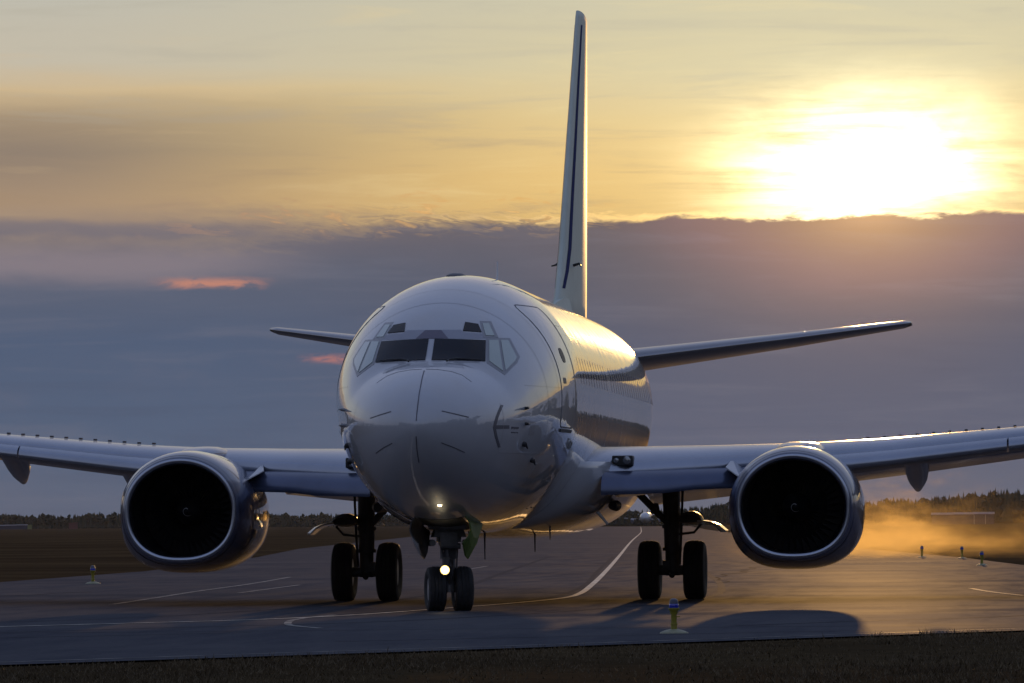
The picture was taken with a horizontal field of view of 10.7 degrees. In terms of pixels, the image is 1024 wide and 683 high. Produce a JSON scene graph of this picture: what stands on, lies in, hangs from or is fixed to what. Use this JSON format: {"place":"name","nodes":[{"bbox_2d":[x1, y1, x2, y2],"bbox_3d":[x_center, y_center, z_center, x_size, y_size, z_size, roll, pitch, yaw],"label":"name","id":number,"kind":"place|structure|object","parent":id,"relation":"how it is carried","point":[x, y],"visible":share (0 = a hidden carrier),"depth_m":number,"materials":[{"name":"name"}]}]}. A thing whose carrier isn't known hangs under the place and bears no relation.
{"place":"outdoors","nodes":[
{"label":"outdoors","id":0,"kind":"place"},
{"bbox_2d":[0,522,1023,682],"bbox_3d":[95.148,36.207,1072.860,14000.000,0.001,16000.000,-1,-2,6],"label":"ground","id":1,"kind":"structure","parent":0,"point":[31,554],"depth_m":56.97,"materials":[{"name":"green plant"}]},
{"bbox_2d":[0,524,31,528],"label":"airfield shed","id":2,"kind":"structure","parent":1,"relation":"on","point":[13,527],"depth_m":2137.43,"materials":[{"name":"metal"}]},
{"bbox_2d":[68,522,77,528],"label":"red hut","id":3,"kind":"object","parent":1,"relation":"on","point":[74,525],"visible":1,"depth_m":2140.37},
{"bbox_2d":[0,511,634,528],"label":"wood","id":4,"kind":"object","parent":1,"relation":"on","point":[89,520],"visible":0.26,"depth_m":2324.41,"materials":[{"name":"green plant"}]},
{"bbox_2d":[0,526,1023,664],"bbox_3d":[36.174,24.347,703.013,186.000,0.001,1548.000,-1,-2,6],"label":"taxiway","id":5,"kind":"structure","parent":1,"relation":"on","point":[582,557],"depth_m":87.57,"materials":[{"name":"grey asphalt"}]},
{"bbox_2d":[85,566,99,583],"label":"taxiway light","id":6,"kind":"object","parent":5,"relation":"on","point":[92,570],"visible":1,"depth_m":123.52,"materials":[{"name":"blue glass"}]},
{"bbox_2d":[108,577,289,604],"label":"painted side line","id":7,"kind":"object","parent":5,"relation":"on","point":[197,591],"visible":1,"depth_m":107.42,"materials":[{"name":"paint"}]},
{"bbox_2d":[238,585,296,592],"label":"painted side line","id":8,"kind":"object","parent":5,"relation":"on","point":[266,589],"visible":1,"depth_m":109.97,"materials":[{"name":"paint"}]},
{"bbox_2d":[18,557,548,621],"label":"tyre mark","id":9,"kind":"object","parent":5,"relation":"on","point":[488,578],"visible":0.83,"depth_m":91.11,"materials":[{"name":"rubber"}]},
{"bbox_2d":[284,615,329,627],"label":"painted arc","id":10,"kind":"object","parent":5,"relation":"on","point":[288,622],"visible":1,"depth_m":72.93,"materials":[{"name":"paint"}]},
{"bbox_2d":[0,529,641,626],"bbox_3d":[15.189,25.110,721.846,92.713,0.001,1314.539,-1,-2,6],"label":"taxiway centre line","id":11,"kind":"object","parent":5,"relation":"on","point":[595,581],"visible":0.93,"depth_m":101.76,"materials":[{"name":"paint"}]},
{"bbox_2d":[28,556,614,625],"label":"tyre mark","id":12,"kind":"object","parent":5,"relation":"on","point":[592,577],"visible":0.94,"depth_m":102.20,"materials":[{"name":"rubber"}]},
{"bbox_2d":[0,572,724,632],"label":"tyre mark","id":13,"kind":"object","parent":5,"relation":"on","point":[721,587],"visible":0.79,"depth_m":83.07,"materials":[{"name":"rubber"}]},
{"bbox_2d":[0,10,1023,610],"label":"airliner","id":14,"kind":"object","parent":5,"relation":"on","point":[472,408],"visible":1,"depth_m":88.00,"materials":[{"name":"white paint"}]},
{"bbox_2d":[337,307,382,388],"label":"passenger door","id":15,"kind":"structure","parent":14,"relation":"in","point":[378,309],"depth_m":82.64,"materials":[{"name":"white paint"}]},
{"bbox_2d":[354,342,369,371],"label":"cockpit window","id":16,"kind":"structure","parent":14,"relation":"in","point":[359,357],"depth_m":80.96,"materials":[{"name":"grey glass"}]},
{"bbox_2d":[359,341,378,372],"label":"cockpit window","id":17,"kind":"structure","parent":14,"relation":"in","point":[369,357],"depth_m":80.64,"materials":[{"name":"grey glass"}]},
{"bbox_2d":[377,324,389,336],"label":"eyebrow window","id":18,"kind":"structure","parent":14,"relation":"in","point":[381,334],"depth_m":81.10,"materials":[{"name":"grey glass"}]},
{"bbox_2d":[388,323,405,332],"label":"eyebrow window","id":19,"kind":"structure","parent":14,"relation":"in","point":[400,327],"depth_m":80.93,"materials":[{"name":"black glass"}]},
{"bbox_2d":[375,339,428,362],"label":"cockpit window","id":20,"kind":"structure","parent":14,"relation":"in","point":[410,349],"depth_m":80.33,"materials":[{"name":"black glass"}]},
{"bbox_2d":[431,339,485,360],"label":"cockpit window","id":21,"kind":"structure","parent":14,"relation":"in","point":[443,349],"depth_m":80.24,"materials":[{"name":"black glass"}]},
{"bbox_2d":[463,322,481,331],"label":"eyebrow window","id":22,"kind":"structure","parent":14,"relation":"in","point":[468,326],"depth_m":80.77,"materials":[{"name":"black glass"}]},
{"bbox_2d":[482,323,493,335],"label":"eyebrow window","id":23,"kind":"structure","parent":14,"relation":"in","point":[487,328],"depth_m":80.85,"materials":[{"name":"grey glass"}]},
{"bbox_2d":[489,340,502,370],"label":"cockpit window","id":24,"kind":"structure","parent":14,"relation":"in","point":[494,349],"depth_m":80.35,"materials":[{"name":"grey glass"}]},
{"bbox_2d":[501,340,516,369],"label":"cockpit window","id":25,"kind":"structure","parent":14,"relation":"in","point":[509,356],"depth_m":80.61,"materials":[{"name":"grey glass"}]},
{"bbox_2d":[516,306,574,432],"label":"passenger door","id":26,"kind":"structure","parent":14,"relation":"in","point":[536,316],"depth_m":82.72,"materials":[{"name":"white paint"}]},
{"bbox_2d":[14,628,1013,661],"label":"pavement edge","id":27,"kind":"object","parent":5,"relation":"on","point":[486,646],"visible":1,"depth_m":58.04,"materials":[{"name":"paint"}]},
{"bbox_2d":[79,625,950,632],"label":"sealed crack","id":28,"kind":"object","parent":5,"relation":"on","point":[519,628],"visible":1,"depth_m":67.78,"materials":[{"name":"black asphalt"}]},
{"bbox_2d":[130,578,1006,584],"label":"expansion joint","id":29,"kind":"object","parent":5,"relation":"on","point":[572,581],"visible":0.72,"depth_m":120.95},
{"bbox_2d":[660,598,687,633],"bbox_3d":[1.907,3.232,64.397,0.340,0.412,0.340,-1,-2,6],"label":"taxiway light","id":30,"kind":"object","parent":5,"relation":"on","point":[673,608],"visible":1,"depth_m":64.36,"materials":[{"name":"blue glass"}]},
{"bbox_2d":[715,567,755,582],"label":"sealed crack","id":31,"kind":"object","parent":5,"relation":"on","point":[727,575],"visible":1,"depth_m":130.86,"materials":[{"name":"black asphalt"}]},
{"bbox_2d":[504,608,1023,616],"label":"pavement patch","id":32,"kind":"object","parent":5,"relation":"on","point":[773,612],"visible":1,"depth_m":78.33,"materials":[{"name":"grey asphalt"}]},
{"bbox_2d":[676,580,1023,582],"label":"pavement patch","id":33,"kind":"object","parent":5,"relation":"on","point":[863,581],"visible":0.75,"depth_m":117.36,"materials":[{"name":"grey asphalt"}]},
{"bbox_2d":[919,546,924,556],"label":"taxiway light","id":34,"kind":"object","parent":5,"relation":"on","point":[921,549],"visible":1,"depth_m":190.81,"materials":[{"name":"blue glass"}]},
{"bbox_2d":[958,546,965,557],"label":"taxiway light","id":35,"kind":"object","parent":5,"relation":"on","point":[961,549],"visible":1,"depth_m":184.67,"materials":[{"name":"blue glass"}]},
{"bbox_2d":[977,551,986,564],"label":"taxiway light","id":36,"kind":"object","parent":5,"relation":"on","point":[981,555],"visible":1,"depth_m":156.47,"materials":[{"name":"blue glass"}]},
{"bbox_2d":[969,588,1023,595],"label":"painted side line","id":37,"kind":"object","parent":5,"relation":"on","point":[994,592],"visible":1,"depth_m":99.27,"materials":[{"name":"paint"}]},
{"bbox_2d":[619,497,659,525],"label":"distant airliner","id":38,"kind":"object","parent":1,"relation":"on","point":[646,517],"visible":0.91,"depth_m":1752.10,"materials":[{"name":"white paint"}]},
{"bbox_2d":[603,487,1023,525],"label":"wood","id":39,"kind":"object","parent":1,"relation":"on","point":[1007,507],"visible":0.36,"depth_m":1762.76,"materials":[{"name":"green plant"}]},
{"bbox_2d":[931,512,994,523],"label":"airfield shed","id":40,"kind":"structure","parent":1,"relation":"on","point":[969,518],"depth_m":1491.08,"materials":[{"name":"metal"}]},
{"bbox_2d":[0,0,1023,517],"label":"sky","id":41,"kind":"structure","parent":0,"point":[183,182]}
]}

